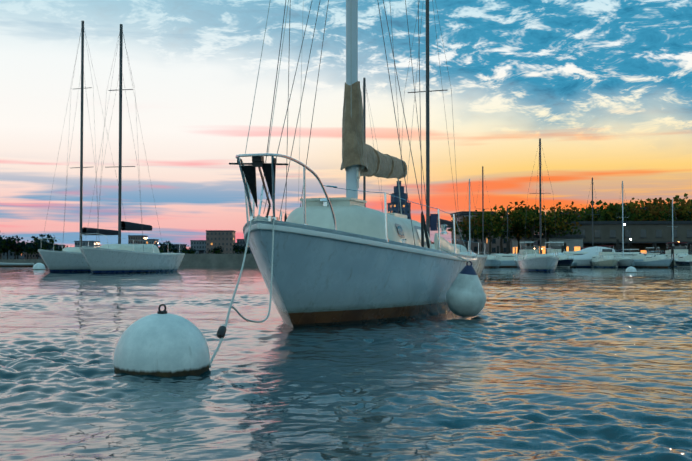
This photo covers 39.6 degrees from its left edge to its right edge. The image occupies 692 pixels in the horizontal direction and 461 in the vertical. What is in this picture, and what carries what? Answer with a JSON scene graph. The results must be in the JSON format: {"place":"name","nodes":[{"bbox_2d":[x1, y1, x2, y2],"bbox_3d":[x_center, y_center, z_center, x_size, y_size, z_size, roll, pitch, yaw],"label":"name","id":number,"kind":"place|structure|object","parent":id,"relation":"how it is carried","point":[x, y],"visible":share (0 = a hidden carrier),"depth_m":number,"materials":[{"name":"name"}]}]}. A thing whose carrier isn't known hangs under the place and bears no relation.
{"place":"outdoors","nodes":[
{"label":"outdoors","id":0,"kind":"place"},
{"bbox_2d":[0,259,44,262],"bbox_3d":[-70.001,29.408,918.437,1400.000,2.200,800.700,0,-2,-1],"label":"shore","id":1,"kind":"structure","parent":0,"point":[21,260],"depth_m":517.13,"materials":[{"name":"grey concrete"}]},
{"bbox_2d":[0,230,252,258],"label":"town","id":2,"kind":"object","parent":1,"relation":"on","point":[224,240],"visible":0.15,"depth_m":554.10,"materials":[{"name":"brick"}]},
{"bbox_2d":[0,233,433,258],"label":"trees","id":3,"kind":"object","parent":1,"relation":"on","point":[10,244],"visible":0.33,"depth_m":532.20,"materials":[{"name":"green leaf"},{"name":"dark leaf"},{"name":"bark"}]},
{"bbox_2d":[387,181,410,218],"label":"tower","id":4,"kind":"structure","parent":1,"relation":"on","point":[394,204],"depth_m":536.90,"materials":[{"name":"concrete"}]},
{"bbox_2d":[0,263,691,460],"bbox_3d":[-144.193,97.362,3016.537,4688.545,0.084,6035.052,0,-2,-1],"label":"water","id":5,"kind":"structure","parent":0,"point":[576,364],"depth_m":5.55,"materials":[{"name":"teal liquid"}]},
{"bbox_2d":[80,24,184,272],"bbox_3d":[-12.950,-4.588,57.240,3.414,14.975,10.812,0,-2,13],"label":"yacht","id":6,"kind":"object","parent":5,"relation":"on","point":[119,257],"visible":0.96,"depth_m":56.02,"materials":[{"name":"white plastic"}]},
{"bbox_2d":[361,78,382,211],"bbox_3d":[1.282,-2.829,53.857,2.718,11.241,8.012,-1,-2,19],"label":"sailboat mast","id":7,"kind":"object","parent":5,"relation":"on","point":[364,117],"depth_m":53.17,"materials":[{"name":"white metal"}]},
{"bbox_2d":[398,0,487,276],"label":"yacht","id":8,"kind":"object","parent":5,"relation":"on","point":[478,265],"visible":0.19,"depth_m":36.29,"materials":[{"name":"white"}]},
{"bbox_2d":[514,242,538,267],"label":"boat","id":9,"kind":"object","parent":5,"relation":"on","point":[524,249],"visible":0.31,"depth_m":92.07,"materials":[{"name":"white plastic"}]},
{"bbox_2d":[431,239,689,266],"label":"lit windows","id":10,"kind":"structure","parent":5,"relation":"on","point":[618,246],"depth_m":104.76,"materials":[{"name":"yellow glass"}]},
{"bbox_2d":[549,246,614,267],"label":"boat","id":11,"kind":"object","parent":5,"relation":"on","point":[583,258],"visible":0.33,"depth_m":103.48,"materials":[{"name":"white"}]},
{"bbox_2d":[592,245,617,267],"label":"boat","id":12,"kind":"object","parent":5,"relation":"on","point":[606,258],"visible":0.9,"depth_m":98.24,"materials":[{"name":"white"}]},
{"bbox_2d":[614,251,655,266],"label":"boat","id":13,"kind":"object","parent":5,"relation":"on","point":[638,256],"visible":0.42,"depth_m":103.85,"materials":[{"name":"paint"}]},
{"bbox_2d":[634,254,672,267],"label":"boat","id":14,"kind":"object","parent":5,"relation":"on","point":[656,261],"visible":0.85,"depth_m":97.99,"materials":[{"name":"paint"}]},
{"bbox_2d":[666,242,689,266],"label":"boat","id":15,"kind":"object","parent":5,"relation":"on","point":[680,250],"visible":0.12,"depth_m":110.84,"materials":[{"name":"white"}]},
{"bbox_2d":[0,0,691,248],"label":"sky","id":16,"kind":"structure","parent":0,"point":[605,86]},
{"bbox_2d":[180,254,691,265],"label":"shore","id":17,"kind":"structure","parent":0,"point":[212,259],"depth_m":131.22,"materials":[{"name":"grey concrete"}]},
{"bbox_2d":[447,193,691,253],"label":"trees","id":18,"kind":"object","parent":17,"relation":"on","point":[521,218],"visible":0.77,"depth_m":145.78,"materials":[{"name":"green plant"}]},
{"bbox_2d":[450,207,690,253],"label":"buildings","id":19,"kind":"structure","parent":17,"relation":"on","point":[495,242],"depth_m":244.62,"materials":[{"name":"grey"}]},
{"bbox_2d":[511,221,691,253],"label":"marina building","id":20,"kind":"structure","parent":17,"relation":"on","point":[642,235],"depth_m":153.20,"materials":[{"name":"concrete"}]},
{"bbox_2d":[542,224,678,251],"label":"lamp posts","id":21,"kind":"object","parent":17,"relation":"on","point":[624,239],"visible":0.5,"depth_m":140.38,"materials":[{"name":"beige metal"}]},
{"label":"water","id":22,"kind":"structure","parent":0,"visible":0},
{"bbox_2d":[0,263,33,266],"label":"dock","id":23,"kind":"object","parent":22,"relation":"on","point":[16,264],"visible":0.88,"depth_m":119.60,"materials":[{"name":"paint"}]},
{"bbox_2d":[33,262,45,269],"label":"buoy","id":24,"kind":"object","parent":22,"relation":"on","point":[39,266],"visible":0.62,"depth_m":77.30,"materials":[{"name":"paint"}]},
{"bbox_2d":[38,21,129,271],"bbox_3d":[-16.616,-5.217,62.712,3.215,16.582,10.212,-1,-2,21],"label":"yacht","id":25,"kind":"object","parent":22,"relation":"on","point":[69,259],"visible":0.54,"depth_m":61.11,"materials":[{"name":"white"}]},
{"bbox_2d":[114,304,209,376],"bbox_3d":[-1.129,0.894,5.906,0.580,0.886,0.580,-1,2,-41],"label":"mooring buoy","id":26,"kind":"object","parent":22,"relation":"on","point":[163,343],"visible":0.73,"depth_m":5.70,"materials":[{"name":"paint"}]},
{"bbox_2d":[229,0,485,326],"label":"sailboat","id":27,"kind":"object","parent":22,"relation":"on","point":[350,258],"visible":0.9,"depth_m":10.46,"materials":[{"name":"paint"}]},
{"bbox_2d":[209,218,274,365],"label":"mooring pendants","id":28,"kind":"object","parent":27,"relation":"attached to","point":[221,331],"visible":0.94,"depth_m":7.63,"materials":[{"name":"fabric"}]},
{"bbox_2d":[461,179,477,250],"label":"sailboat mast","id":29,"kind":"object","parent":22,"relation":"on","point":[469,202],"visible":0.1,"depth_m":108.79,"materials":[{"name":"white metal"}]},
{"bbox_2d":[473,166,493,255],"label":"sailboat","id":30,"kind":"object","parent":22,"relation":"on","point":[483,252],"visible":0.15,"depth_m":108.14,"materials":[{"name":"paint"}]},
{"bbox_2d":[484,254,500,267],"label":"boat","id":31,"kind":"object","parent":22,"relation":"on","point":[494,261],"visible":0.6,"depth_m":96.57,"materials":[{"name":"paint"}]},
{"bbox_2d":[491,254,519,266],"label":"boat","id":32,"kind":"object","parent":22,"relation":"on","point":[506,260],"visible":0.25,"depth_m":103.97,"materials":[{"name":"paint"}]},
{"bbox_2d":[501,206,513,253],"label":"sailboat mast","id":33,"kind":"object","parent":22,"relation":"on","point":[507,231],"visible":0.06,"depth_m":108.09,"materials":[{"name":"white metal"}]},
{"bbox_2d":[517,138,558,271],"bbox_3d":[12.818,-1.461,63.877,2.519,9.149,7.412,0,-2,3],"label":"yacht","id":34,"kind":"object","parent":22,"relation":"on","point":[541,262],"visible":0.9,"depth_m":62.39,"materials":[{"name":"white plastic"}]},
{"bbox_2d":[545,242,564,253],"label":"boat","id":35,"kind":"object","parent":22,"relation":"on","point":[555,249],"visible":0.06,"depth_m":110.39,"materials":[{"name":"white"}]},
{"bbox_2d":[554,254,573,267],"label":"boat","id":36,"kind":"object","parent":22,"relation":"on","point":[565,261],"visible":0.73,"depth_m":99.30,"materials":[{"name":"white"}]},
{"bbox_2d":[570,262,577,267],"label":"boat","id":37,"kind":"object","parent":22,"relation":"on","point":[574,265],"visible":0.02,"depth_m":102.23,"materials":[{"name":"paint"}]},
{"bbox_2d":[580,177,601,249],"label":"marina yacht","id":38,"kind":"object","parent":22,"relation":"on","point":[592,214],"visible":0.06,"depth_m":108.58,"materials":[{"name":"white metal"}]},
{"bbox_2d":[590,255,618,267],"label":"boat","id":39,"kind":"object","parent":22,"relation":"on","point":[594,257],"visible":0.19,"depth_m":102.21,"materials":[{"name":"white"}]},
{"bbox_2d":[614,181,633,267],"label":"sailboat","id":40,"kind":"object","parent":22,"relation":"on","point":[625,262],"visible":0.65,"depth_m":100.75,"materials":[{"name":"white"}]},
{"bbox_2d":[626,266,636,272],"bbox_3d":[16.648,2.389,56.106,0.640,0.696,0.640,0,-2,-1],"label":"buoy","id":41,"kind":"object","parent":22,"relation":"on","point":[630,269],"visible":0.6,"depth_m":55.88,"materials":[{"name":"paint"}]},
{"bbox_2d":[646,247,659,254],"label":"boat","id":42,"kind":"object","parent":22,"relation":"on","point":[649,253],"visible":0.04,"depth_m":117.71,"materials":[{"name":"white"}]},
{"bbox_2d":[646,243,691,256],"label":"boat","id":43,"kind":"object","parent":22,"relation":"on","point":[666,252],"visible":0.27,"depth_m":113.80,"materials":[{"name":"white"}]},
{"bbox_2d":[659,199,680,252],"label":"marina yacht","id":44,"kind":"object","parent":22,"relation":"on","point":[672,224],"visible":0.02,"depth_m":118.72,"materials":[{"name":"white metal"}]},
{"bbox_2d":[674,254,691,267],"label":"boat","id":45,"kind":"object","parent":22,"relation":"on","point":[683,261],"visible":0.88,"depth_m":102.10,"materials":[{"name":"white plastic"}]}
]}

